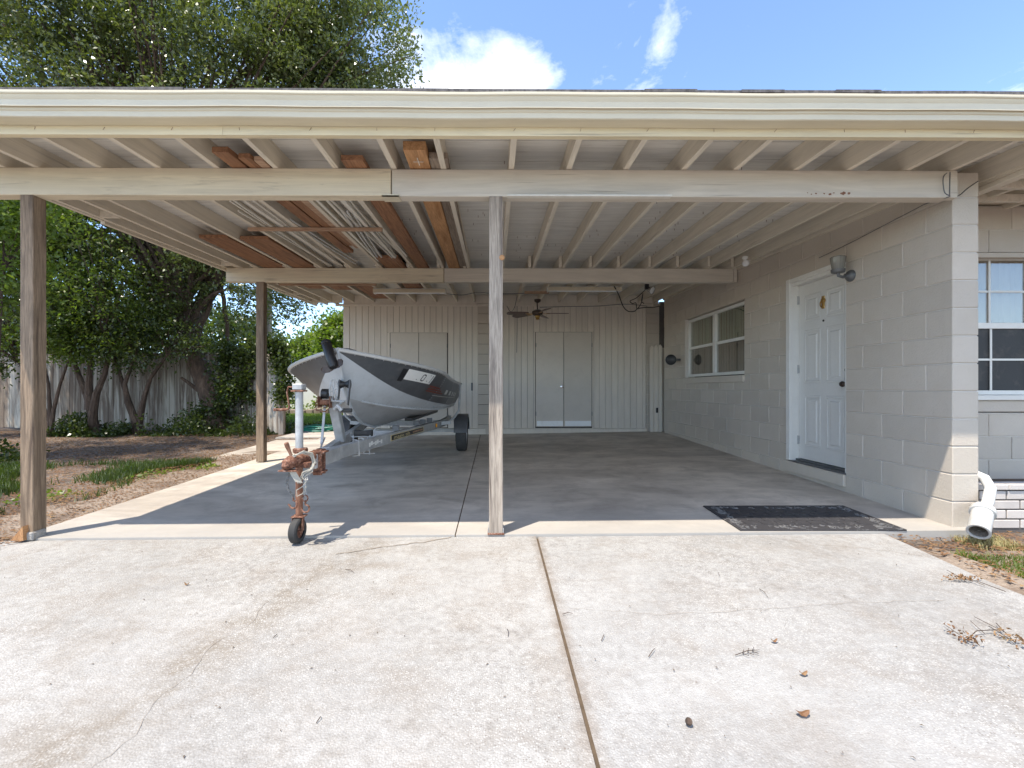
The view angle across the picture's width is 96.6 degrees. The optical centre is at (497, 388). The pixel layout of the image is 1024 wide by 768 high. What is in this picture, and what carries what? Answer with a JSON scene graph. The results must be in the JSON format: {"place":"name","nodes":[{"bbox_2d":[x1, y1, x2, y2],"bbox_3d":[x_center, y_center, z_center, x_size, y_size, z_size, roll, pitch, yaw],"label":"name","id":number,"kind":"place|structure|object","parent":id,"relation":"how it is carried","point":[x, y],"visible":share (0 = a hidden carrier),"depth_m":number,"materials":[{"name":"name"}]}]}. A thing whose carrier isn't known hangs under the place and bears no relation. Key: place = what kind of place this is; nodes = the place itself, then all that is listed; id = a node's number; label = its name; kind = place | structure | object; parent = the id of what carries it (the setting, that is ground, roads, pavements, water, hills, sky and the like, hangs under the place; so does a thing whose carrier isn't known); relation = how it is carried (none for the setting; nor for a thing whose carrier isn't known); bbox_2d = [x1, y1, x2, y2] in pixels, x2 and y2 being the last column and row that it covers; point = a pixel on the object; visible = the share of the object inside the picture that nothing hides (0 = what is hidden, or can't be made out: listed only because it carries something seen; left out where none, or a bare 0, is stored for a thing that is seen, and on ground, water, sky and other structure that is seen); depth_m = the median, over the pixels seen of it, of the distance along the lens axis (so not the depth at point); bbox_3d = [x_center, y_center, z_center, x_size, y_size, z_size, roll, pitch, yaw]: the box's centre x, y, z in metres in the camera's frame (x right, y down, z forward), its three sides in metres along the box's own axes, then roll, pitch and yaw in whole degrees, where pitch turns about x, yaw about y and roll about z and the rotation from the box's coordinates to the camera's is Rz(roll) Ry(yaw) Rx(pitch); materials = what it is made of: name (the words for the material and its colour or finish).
{"place":"outdoors","nodes":[
{"label":"outdoors","id":0,"kind":"place"},
{"bbox_2d":[0,456,216,514],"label":"grass","id":1,"kind":"structure","parent":0,"point":[130,468],"depth_m":5.76,"materials":[{"name":"plant"}]},
{"bbox_2d":[0,451,278,540],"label":"sandy ground","id":2,"kind":"structure","parent":0,"point":[58,509],"depth_m":4.55,"materials":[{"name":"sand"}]},
{"bbox_2d":[0,536,595,767],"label":"driveway","id":3,"kind":"structure","parent":0,"point":[163,656],"depth_m":1.86,"materials":[{"name":"concrete"}]},
{"bbox_2d":[11,525,28,540],"bbox_3d":[-3.355,1.015,3.205,0.090,0.100,0.050,0,0,0],"label":"wood offcut","id":4,"kind":"object","parent":3,"relation":"on","point":[21,534],"visible":1,"depth_m":3.18,"materials":[{"name":"orange wood"}]},
{"bbox_2d":[273,379,468,543],"bbox_3d":[-1.423,0.493,5.479,1.960,1.149,5.026,0,0,0],"label":"boat trailer","id":5,"kind":"object","parent":3,"relation":"on","point":[349,430],"visible":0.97,"depth_m":3.94,"materials":[{"name":"metal"}]},
{"bbox_2d":[288,347,461,427],"bbox_3d":[-1.427,0.052,5.983,1.718,0.830,3.917,0,0,0],"label":"boat","id":6,"kind":"object","parent":5,"relation":"on","point":[385,390],"visible":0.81,"depth_m":4.57,"materials":[{"name":"grey paint"}]},
{"bbox_2d":[321,339,355,372],"bbox_3d":[-1.466,-0.283,4.264,0.230,0.307,0.682,0,0,-6],"label":"trolling motor","id":7,"kind":"object","parent":6,"relation":"attached to","point":[333,362],"visible":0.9,"depth_m":3.96,"materials":[{"name":"black plastic"}]},
{"bbox_2d":[0,425,1023,551],"bbox_3d":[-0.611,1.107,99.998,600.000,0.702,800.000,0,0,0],"label":"ground","id":8,"kind":"structure","parent":0,"point":[917,543],"depth_m":7.57,"materials":[{"name":"soil"}]},
{"bbox_2d":[0,438,49,461],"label":"ground cover","id":9,"kind":"object","parent":8,"relation":"on","point":[5,455],"visible":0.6,"depth_m":7.16,"materials":[{"name":"green plant"}]},
{"bbox_2d":[0,200,108,351],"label":"tree","id":10,"kind":"object","parent":8,"relation":"on","point":[9,213],"visible":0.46,"depth_m":7.11,"materials":[{"name":"green plant"}]},
{"bbox_2d":[0,201,137,436],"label":"tree","id":11,"kind":"object","parent":8,"relation":"on","point":[50,413],"visible":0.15,"depth_m":9.87,"materials":[{"name":"green plant"}]},
{"bbox_2d":[0,200,169,432],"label":"tree","id":12,"kind":"object","parent":8,"relation":"on","point":[91,397],"visible":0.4,"depth_m":9.85,"materials":[{"name":"green plant"}]},
{"bbox_2d":[2,460,219,505],"bbox_3d":[-4.309,1.066,5.261,0.664,0.202,2.123,0,0,21],"label":"ground cover","id":13,"kind":"object","parent":8,"relation":"on","point":[210,464],"visible":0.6,"depth_m":5.38,"materials":[{"name":"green plant"}]},
{"bbox_2d":[0,352,236,428],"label":"board fence","id":14,"kind":"object","parent":8,"relation":"on","point":[170,393],"visible":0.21,"depth_m":11.61,"materials":[{"name":"wood"}]},
{"bbox_2d":[46,238,238,433],"bbox_3d":[-8.095,-1.125,10.463,4.323,4.440,3.313,0,0,0],"label":"tree","id":15,"kind":"object","parent":8,"relation":"on","point":[168,344],"visible":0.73,"depth_m":10.12,"materials":[{"name":"green plant"}]},
{"bbox_2d":[0,283,299,353],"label":"background tree","id":16,"kind":"object","parent":8,"relation":"on","point":[213,323],"visible":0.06,"depth_m":23.82,"materials":[{"name":"green plant"}]},
{"bbox_2d":[0,431,318,516],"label":"leaf litter","id":17,"kind":"object","parent":8,"relation":"on","point":[84,468],"visible":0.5,"depth_m":7.93,"materials":[{"name":"brown plant"}]},
{"bbox_2d":[46,409,289,437],"bbox_3d":[-7.466,0.803,10.504,4.952,0.693,1.438,0,0,0],"label":"ground cover","id":18,"kind":"object","parent":8,"relation":"on","point":[72,425],"visible":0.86,"depth_m":10.12,"materials":[{"name":"green plant"}]},
{"bbox_2d":[0,0,429,431],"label":"oak tree","id":19,"kind":"object","parent":8,"relation":"on","point":[290,43],"visible":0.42,"depth_m":9.92,"materials":[{"name":"green plant"}]},
{"bbox_2d":[178,329,246,428],"bbox_3d":[-6.677,-0.160,10.691,1.464,2.418,0.908,0,0,0],"label":"vine","id":20,"kind":"object","parent":19,"relation":"attached to","point":[223,375],"visible":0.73,"depth_m":10.61,"materials":[{"name":"green plant"}]},
{"bbox_2d":[24,434,480,540],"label":"carport slab","id":21,"kind":"structure","parent":8,"relation":"on","point":[414,486],"depth_m":4.15,"materials":[{"name":"concrete"}]},
{"bbox_2d":[237,354,285,434],"bbox_3d":[-5.568,0.125,10.635,1.970,1.950,0.159,0,0,32],"label":"board fence","id":22,"kind":"object","parent":8,"relation":"on","point":[276,421],"visible":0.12,"depth_m":10.40,"materials":[{"name":"wood"}]},
{"bbox_2d":[212,336,255,408],"bbox_3d":[-6.030,-0.370,10.681,1.521,1.714,0.731,0,0,0],"label":"vine","id":23,"kind":"object","parent":22,"relation":"hanging from","point":[242,358],"visible":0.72,"depth_m":10.57,"materials":[{"name":"green plant"}]},
{"bbox_2d":[237,325,300,408],"bbox_3d":[-5.032,-0.458,10.094,1.301,1.856,0.782,0,0,0],"label":"vine","id":24,"kind":"object","parent":22,"relation":"hanging from","point":[278,352],"visible":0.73,"depth_m":9.97,"materials":[{"name":"green plant"}]},
{"bbox_2d":[212,439,315,458],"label":"walkway","id":25,"kind":"structure","parent":8,"relation":"on","point":[276,445],"depth_m":7.88,"materials":[{"name":"concrete"}]},
{"bbox_2d":[267,419,321,434],"bbox_3d":[-4.921,0.933,10.860,1.029,0.355,1.505,0,0,0],"label":"ground cover","id":26,"kind":"object","parent":8,"relation":"on","point":[290,428],"visible":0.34,"depth_m":10.64,"materials":[{"name":"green plant"}]},
{"bbox_2d":[275,426,333,438],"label":"walkway","id":27,"kind":"structure","parent":8,"relation":"on","point":[308,434],"depth_m":9.65,"materials":[{"name":"concrete"}]},
{"bbox_2d":[303,424,332,431],"bbox_3d":[-4.053,0.928,10.607,1.154,0.147,0.710,0,0,0],"label":"garden hose","id":28,"kind":"object","parent":27,"relation":"on","point":[311,428],"visible":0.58,"depth_m":10.35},
{"bbox_2d":[286,395,327,409],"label":"ground cover","id":29,"kind":"object","parent":8,"relation":"on","point":[313,404],"visible":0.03,"depth_m":17.85,"materials":[{"name":"green plant"}]},
{"bbox_2d":[286,413,342,424],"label":"grass","id":30,"kind":"structure","parent":8,"relation":"on","point":[314,418],"depth_m":14.43,"materials":[{"name":"green plant"}]},
{"bbox_2d":[335,295,663,434],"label":"storage shed","id":31,"kind":"structure","parent":8,"relation":"on","point":[580,369],"depth_m":9.20,"materials":[{"name":"beige paint"}]},
{"bbox_2d":[390,333,418,426],"bbox_3d":[-1.879,-0.162,9.191,0.574,1.905,0.032,0,0,0],"label":"door","id":32,"kind":"structure","parent":31,"relation":"in","point":[403,346],"depth_m":9.18,"materials":[{"name":"beige paint"}]},
{"bbox_2d":[419,333,447,426],"bbox_3d":[-1.293,-0.162,9.194,0.578,1.905,0.032,0,0,0],"label":"door","id":33,"kind":"structure","parent":31,"relation":"in","point":[433,347],"depth_m":9.19,"materials":[{"name":"beige paint"}]},
{"bbox_2d":[535,332,563,426],"bbox_3d":[1.051,-0.178,9.209,0.568,1.905,0.032,0,0,0],"label":"door","id":34,"kind":"structure","parent":31,"relation":"in","point":[549,346],"depth_m":9.20,"materials":[{"name":"beige paint"}]},
{"bbox_2d":[564,332,591,426],"bbox_3d":[1.623,-0.177,9.214,0.558,1.905,0.028,0,0,0],"label":"door","id":35,"kind":"structure","parent":31,"relation":"in","point":[577,345],"depth_m":9.20,"materials":[{"name":"beige paint"}]},
{"bbox_2d":[540,304,643,307],"bbox_3d":[1.913,-1.631,9.040,2.178,0.111,0.068,0,0,-6],"label":"cable","id":36,"kind":"object","parent":31,"relation":"attached to","point":[592,306],"visible":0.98,"depth_m":9.05,"materials":[{"name":"rubber"}]},
{"bbox_2d":[537,539,599,767],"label":"joint filler","id":37,"kind":"object","parent":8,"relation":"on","point":[594,753],"depth_m":1.75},
{"bbox_2d":[456,431,990,540],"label":"carport slab","id":38,"kind":"structure","parent":8,"relation":"on","point":[647,483],"depth_m":4.46,"materials":[{"name":"concrete"}]},
{"bbox_2d":[455,435,480,535],"bbox_3d":[-0.319,0.993,6.273,0.016,0.124,6.050,0,0,0],"label":"slab joint","id":39,"kind":"object","parent":38,"relation":"on","point":[465,495],"visible":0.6,"depth_m":4.17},
{"bbox_2d":[0,87,1023,540],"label":"carport","id":40,"kind":"object","parent":38,"relation":"on","point":[668,191],"visible":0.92,"depth_m":3.24,"materials":[{"name":"wood"}]},
{"bbox_2d":[229,200,290,240],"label":"trim strip","id":41,"kind":"object","parent":40,"relation":"attached to","point":[240,207],"depth_m":4.22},
{"bbox_2d":[199,234,325,288],"bbox_3d":[-3.054,-1.673,6.332,0.310,0.120,2.901,0,0,0],"label":"plank","id":42,"kind":"object","parent":40,"relation":"on","point":[230,244],"visible":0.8,"depth_m":5.39,"materials":[{"name":"wood"}]},
{"bbox_2d":[233,200,329,266],"bbox_3d":[-2.254,-1.624,4.967,0.017,0.090,2.440,0,0,-1],"label":"trim strip","id":43,"kind":"object","parent":40,"relation":"attached to","point":[262,219],"depth_m":4.51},
{"bbox_2d":[212,146,352,252],"bbox_3d":[-1.811,-1.614,4.249,0.110,0.113,2.482,0,0,1],"label":"plank","id":44,"kind":"object","parent":40,"relation":"on","point":[227,155],"visible":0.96,"depth_m":4.00,"materials":[{"name":"wood"}]},
{"bbox_2d":[238,210,331,266],"bbox_3d":[-2.292,-1.629,5.146,0.014,0.079,2.084,0,0,2],"label":"trim strip","id":45,"kind":"object","parent":40,"relation":"attached to","point":[251,218],"depth_m":4.79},
{"bbox_2d":[243,201,338,264],"bbox_3d":[-2.174,-1.647,5.061,0.028,0.084,2.252,0,0,0],"label":"trim strip","id":46,"kind":"object","parent":40,"relation":"attached to","point":[293,235],"depth_m":4.94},
{"bbox_2d":[243,200,342,266],"bbox_3d":[-2.122,-1.625,5.006,0.024,0.088,2.362,0,0,1],"label":"trim strip","id":47,"kind":"object","parent":40,"relation":"attached to","point":[280,224],"depth_m":4.67,"materials":[{"name":"wood"}]},
{"bbox_2d":[252,200,333,258],"bbox_3d":[-2.112,-1.645,4.998,0.021,0.088,2.378,0,0,-1],"label":"trim strip","id":48,"kind":"object","parent":40,"relation":"attached to","point":[274,215],"depth_m":4.42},
{"bbox_2d":[238,153,352,245],"bbox_3d":[-1.700,-1.608,4.140,0.080,0.097,2.102,0,0,1],"label":"plank","id":49,"kind":"object","parent":40,"relation":"on","point":[247,159],"visible":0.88,"depth_m":4.02,"materials":[{"name":"wood"}]},
{"bbox_2d":[240,236,352,289],"bbox_3d":[-2.644,-1.675,6.409,0.310,0.122,2.951,0,0,0],"label":"plank","id":50,"kind":"object","parent":40,"relation":"on","point":[273,248],"visible":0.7,"depth_m":5.47,"materials":[{"name":"wood"}]},
{"bbox_2d":[254,156,357,247],"bbox_3d":[-1.628,-1.610,4.210,0.065,0.098,2.161,0,0,1],"label":"plank","id":51,"kind":"object","parent":40,"relation":"on","point":[260,161],"visible":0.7,"depth_m":4.02,"materials":[{"name":"wood"}]},
{"bbox_2d":[248,227,382,231],"bbox_3d":[-1.813,-1.581,4.537,1.330,0.030,0.035,0,0,0],"label":"cleat","id":52,"kind":"object","parent":40,"relation":"attached to","point":[360,229],"visible":1,"depth_m":4.52,"materials":[{"name":"wood"}]},
{"bbox_2d":[340,210,373,254],"bbox_3d":[-1.480,-1.631,4.991,0.020,0.073,1.806,0,0,-5],"label":"pipe","id":53,"kind":"object","parent":52,"relation":"on","point":[351,224],"visible":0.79,"depth_m":4.78,"materials":[{"name":"white plastic"}]},
{"bbox_2d":[346,210,377,257],"bbox_3d":[-1.440,-1.631,4.966,0.020,0.069,1.656,0,0,-5],"label":"pipe","id":54,"kind":"object","parent":52,"relation":"on","point":[361,233],"visible":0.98,"depth_m":4.88,"materials":[{"name":"white plastic"}]},
{"bbox_2d":[331,201,400,266],"bbox_3d":[-1.363,-1.623,4.896,0.016,0.099,2.691,0,0,2],"label":"trim strip","id":55,"kind":"object","parent":52,"relation":"on","point":[356,223],"depth_m":4.50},
{"bbox_2d":[342,201,395,257],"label":"trim strip","id":56,"kind":"object","parent":52,"relation":"on","point":[356,214],"depth_m":4.45,"materials":[{"name":"wood"}]},
{"bbox_2d":[290,218,357,261],"bbox_3d":[-1.907,-1.637,5.163,0.020,0.069,1.657,0,0,5],"label":"pipe","id":57,"kind":"object","parent":40,"relation":"on","point":[312,233],"visible":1,"depth_m":5.03,"materials":[{"name":"white plastic"}]},
{"bbox_2d":[279,283,375,285],"bbox_3d":[-2.720,-1.661,7.303,1.550,0.033,0.040,0,0,0],"label":"cleat","id":58,"kind":"object","parent":40,"relation":"attached to","point":[327,284],"visible":1,"depth_m":7.29,"materials":[{"name":"wood"}]},
{"bbox_2d":[310,235,355,263],"bbox_3d":[-1.962,-1.637,5.188,0.020,0.073,1.806,0,0,4],"label":"pipe","id":59,"kind":"object","parent":40,"relation":"attached to","point":[332,249],"visible":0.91,"depth_m":5.36,"materials":[{"name":"white plastic"}]},
{"bbox_2d":[316,201,377,260],"bbox_3d":[-1.532,-1.620,4.801,0.027,0.085,2.203,0,0,-1],"label":"trim strip","id":60,"kind":"object","parent":40,"relation":"attached to","point":[320,203],"depth_m":4.48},
{"bbox_2d":[326,201,381,255],"bbox_3d":[-1.467,-1.642,4.794,0.030,0.086,2.251,0,0,0],"label":"trim strip","id":61,"kind":"object","parent":40,"relation":"attached to","point":[334,207],"depth_m":4.27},
{"bbox_2d":[335,201,383,247],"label":"trim strip","id":62,"kind":"object","parent":40,"relation":"attached to","point":[371,235],"depth_m":4.92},
{"bbox_2d":[352,213,381,257],"bbox_3d":[-1.401,-1.633,5.042,0.020,0.070,1.706,0,0,-5],"label":"pipe","id":63,"kind":"object","parent":40,"relation":"attached to","point":[358,221],"visible":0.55,"depth_m":4.94,"materials":[{"name":"white plastic"}]},
{"bbox_2d":[355,286,388,298],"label":"plank","id":64,"kind":"object","parent":40,"relation":"on","point":[367,290],"visible":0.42,"depth_m":8.13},
{"bbox_2d":[350,201,396,255],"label":"trim strip","id":65,"kind":"object","parent":40,"relation":"attached to","point":[364,217],"depth_m":4.49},
{"bbox_2d":[347,201,399,253],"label":"trim strip","id":66,"kind":"object","parent":40,"relation":"attached to","point":[382,234],"depth_m":4.87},
{"bbox_2d":[358,201,407,256],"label":"trim strip","id":67,"kind":"object","parent":40,"relation":"attached to","point":[402,250],"depth_m":5.22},
{"bbox_2d":[341,155,429,267],"bbox_3d":[-1.016,-1.636,5.009,0.160,0.151,3.771,0,0,0],"label":"plank","id":68,"kind":"object","parent":40,"relation":"on","point":[387,212],"visible":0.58,"depth_m":4.37,"materials":[{"name":"wood"}]},
{"bbox_2d":[376,255,423,287],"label":"plank","id":69,"kind":"object","parent":40,"relation":"on","point":[386,261],"visible":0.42,"depth_m":6.03,"materials":[{"name":"wood"}]},
{"bbox_2d":[373,288,445,293],"bbox_3d":[-1.492,-1.651,7.763,1.230,0.077,0.155,0,0,0],"label":"ceiling light","id":70,"kind":"object","parent":40,"relation":"attached to","point":[409,290],"visible":1,"depth_m":7.69,"materials":[{"name":"white paint"}]},
{"bbox_2d":[403,141,459,267],"bbox_3d":[-0.573,-1.639,4.739,0.148,0.166,3.517,0,0,-1],"label":"plank","id":71,"kind":"object","parent":40,"relation":"on","point":[416,153],"visible":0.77,"depth_m":4.07,"materials":[{"name":"orange wood"}]},
{"bbox_2d":[429,152,466,267],"bbox_3d":[-0.428,-1.632,4.798,0.128,0.145,3.401,0,0,-1],"label":"plank","id":72,"kind":"object","parent":40,"relation":"on","point":[435,164],"visible":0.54,"depth_m":4.28,"materials":[{"name":"wood"}]},
{"bbox_2d":[524,291,548,293],"bbox_3d":[0.686,-1.676,7.979,0.430,0.042,0.050,0,0,0],"label":"fan brace","id":73,"kind":"object","parent":40,"relation":"attached to","point":[535,292],"visible":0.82,"depth_m":7.96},
{"bbox_2d":[507,299,568,319],"bbox_3d":[0.709,-1.381,8.079,1.002,0.361,0.928,0,0,40],"label":"ceiling fan","id":74,"kind":"object","parent":73,"relation":"hanging from","point":[537,313],"visible":1,"depth_m":7.97,"materials":[{"name":"wood"}]},
{"bbox_2d":[547,286,621,291],"bbox_3d":[1.468,-1.675,7.722,1.250,0.077,0.155,0,0,0],"label":"ceiling light","id":75,"kind":"object","parent":40,"relation":"attached to","point":[582,289],"visible":0.94,"depth_m":7.65,"materials":[{"name":"white paint"}]},
{"bbox_2d":[614,286,661,311],"bbox_3d":[2.547,-1.517,8.158,1.631,0.384,0.043,0,0,-43],"label":"cable","id":76,"kind":"object","parent":75,"relation":"hanging from","point":[636,309],"visible":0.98,"depth_m":7.92,"materials":[{"name":"black plastic"}]},
{"bbox_2d":[645,284,654,293],"bbox_3d":[2.461,-1.598,7.362,0.144,0.166,0.130,0,0,42],"label":"floodlight","id":77,"kind":"object","parent":40,"relation":"attached to","point":[650,289],"visible":0.99,"depth_m":7.33,"materials":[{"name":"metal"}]},
{"bbox_2d":[742,256,749,266],"bbox_3d":[3.095,-1.577,5.679,0.088,0.123,0.086,0,0,0],"label":"bulb lamp","id":78,"kind":"object","parent":40,"relation":"attached to","point":[745,262],"visible":1,"depth_m":5.65,"materials":[{"name":"white paint"}]},
{"bbox_2d":[819,173,949,257],"bbox_3d":[3.277,-1.434,3.953,0.091,0.198,1.454,0,0,5],"label":"cable","id":79,"kind":"object","parent":40,"relation":"attached to","point":[896,218],"visible":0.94,"depth_m":3.73,"materials":[{"name":"metal"}]},
{"bbox_2d":[650,345,661,431],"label":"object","id":80,"kind":"structure","parent":38,"relation":"on","point":[655,388],"depth_m":9.10,"materials":[{"name":"beige paint"}]},
{"bbox_2d":[703,505,906,530],"bbox_3d":[2.348,1.012,3.584,1.196,0.035,0.652,0,0,0],"label":"door mat","id":81,"kind":"object","parent":38,"relation":"on","point":[794,518],"depth_m":3.52,"materials":[{"name":"black rubber"}]},
{"bbox_2d":[663,173,1023,526],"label":"house","id":82,"kind":"structure","parent":8,"relation":"on","point":[891,374],"depth_m":4.11,"materials":[{"name":"white paint"}]},
{"bbox_2d":[665,354,680,364],"bbox_3d":[3.177,-0.513,8.248,0.263,0.195,0.109,0,0,19],"label":"wall disc","id":83,"kind":"object","parent":82,"relation":"attached to","point":[670,359],"depth_m":8.22,"materials":[{"name":"metal"}]},
{"bbox_2d":[688,301,743,376],"bbox_3d":[3.395,-0.694,7.086,0.057,0.998,1.900,0,0,0],"label":"window","id":84,"kind":"structure","parent":82,"relation":"in","point":[736,310],"depth_m":7.04,"materials":[{"name":"white paint"}]},
{"bbox_2d":[797,272,844,467],"bbox_3d":[3.410,-0.182,4.792,0.120,1.940,0.787,0,0,0],"label":"door leaf","id":85,"kind":"structure","parent":82,"relation":"in","point":[821,367],"depth_m":4.80,"materials":[{"name":"white paint"}]},
{"bbox_2d":[830,255,855,281],"bbox_3d":[3.237,-1.122,4.290,0.188,0.235,0.130,0,0,0],"label":"wall lamp","id":86,"kind":"object","parent":82,"relation":"attached to","point":[837,262],"visible":1,"depth_m":4.26,"materials":[{"name":"metal"}]},
{"bbox_2d":[966,471,996,538],"bbox_3d":[3.506,0.821,3.321,0.201,0.414,0.739,0,0,40],"label":"downspout","id":87,"kind":"object","parent":82,"relation":"attached to","point":[982,515],"visible":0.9,"depth_m":3.15,"materials":[{"name":"white plastic"}]},
{"bbox_2d":[977,253,1023,399],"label":"window","id":88,"kind":"structure","parent":82,"relation":"in","point":[1000,280],"depth_m":4.11,"materials":[{"name":"white paint"}]},
{"bbox_2d":[950,547,1023,578],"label":"grass","id":89,"kind":"structure","parent":8,"relation":"on","point":[1000,557],"depth_m":2.82,"materials":[{"name":"green plant"}]},
{"bbox_2d":[950,534,1023,550],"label":"grass","id":90,"kind":"structure","parent":8,"relation":"on","point":[982,543],"depth_m":3.15,"materials":[{"name":"plant"}]},
{"bbox_2d":[977,479,1023,532],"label":"brick planter","id":91,"kind":"object","parent":8,"relation":"on","point":[1009,503],"visible":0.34,"depth_m":3.44,"materials":[{"name":"brick"}]},
{"bbox_2d":[0,0,1023,352],"label":"sky","id":92,"kind":"structure","parent":0,"point":[884,45],"materials":[{"name":"blue"}]},
{"bbox_2d":[538,534,1023,767],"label":"driveway","id":93,"kind":"structure","parent":0,"point":[866,692],"depth_m":1.86,"materials":[{"name":"concrete"}]},
{"bbox_2d":[2,537,1009,758],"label":"leaf litter","id":94,"kind":"object","parent":93,"relation":"on","point":[579,645],"visible":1,"depth_m":1.84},
{"bbox_2d":[685,717,691,725],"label":"fallen leaf","id":95,"kind":"object","parent":93,"relation":"on","point":[688,721],"visible":1,"depth_m":1.47,"materials":[{"name":"brown plant"}]},
{"bbox_2d":[796,710,809,716],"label":"fallen leaf","id":96,"kind":"object","parent":93,"relation":"on","point":[805,713],"visible":1,"depth_m":1.51,"materials":[{"name":"brown plant"}]},
{"bbox_2d":[943,620,1003,646],"bbox_3d":[2.056,1.043,1.990,0.300,0.075,0.154,0,0,-30],"label":"wilted weed","id":97,"kind":"object","parent":93,"relation":"on","point":[969,637],"visible":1,"depth_m":1.94,"materials":[{"name":"brown plant"}]},
{"bbox_2d":[941,570,1005,591],"bbox_3d":[2.575,1.034,2.469,0.198,0.049,0.238,0,0,-43],"label":"wilted weed","id":98,"kind":"object","parent":93,"relation":"on","point":[962,576],"visible":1,"depth_m":2.49,"materials":[{"name":"brown plant"}]},
{"bbox_2d":[975,617,1023,648],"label":"wilted weed","id":99,"kind":"object","parent":93,"relation":"on","point":[1010,638],"visible":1,"depth_m":1.93,"materials":[{"name":"brown plant"}]},
{"bbox_2d":[919,548,1023,594],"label":"sandy ground","id":100,"kind":"structure","parent":0,"point":[999,580],"depth_m":2.70,"materials":[{"name":"sand"}]},
{"bbox_2d":[890,531,1023,586],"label":"leaf litter","id":101,"kind":"object","parent":100,"relation":"on","point":[986,565],"visible":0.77,"depth_m":3.01,"materials":[{"name":"brown plant"}]},
{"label":"lawn","id":102,"kind":"structure","parent":0,"visible":0},
{"bbox_2d":[267,289,271,333],"bbox_3d":[-7.007,-1.701,13.957,0.193,3.146,0.193,0,0,0],"label":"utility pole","id":103,"kind":"object","parent":102,"relation":"on","point":[269,329],"visible":0.05,"depth_m":13.87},
{"bbox_2d":[280,320,316,362],"bbox_3d":[-10.373,-1.276,24.058,5.917,4.580,5.080,0,0,0],"label":"background tree","id":104,"kind":"object","parent":102,"relation":"on","point":[299,350],"visible":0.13,"depth_m":22.90,"materials":[{"name":"green plant"}]},
{"bbox_2d":[286,374,328,409],"bbox_3d":[-7.176,0.131,18.956,14.680,1.750,0.060,0,0,0],"label":"board fence","id":105,"kind":"object","parent":102,"relation":"on","point":[308,397],"depth_m":18.92,"materials":[{"name":"white paint"}]},
{"bbox_2d":[286,408,342,413],"bbox_3d":[-7.622,0.882,17.454,7.770,0.255,0.200,0,0,0],"label":"stone edging","id":106,"kind":"object","parent":102,"relation":"on","point":[292,411],"visible":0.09,"depth_m":17.36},
{"bbox_2d":[295,305,343,355],"bbox_3d":[-6.385,-1.513,19.546,4.042,5.005,4.093,0,0,0],"label":"background tree","id":107,"kind":"object","parent":102,"relation":"on","point":[331,329],"visible":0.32,"depth_m":18.70,"materials":[{"name":"green plant"}]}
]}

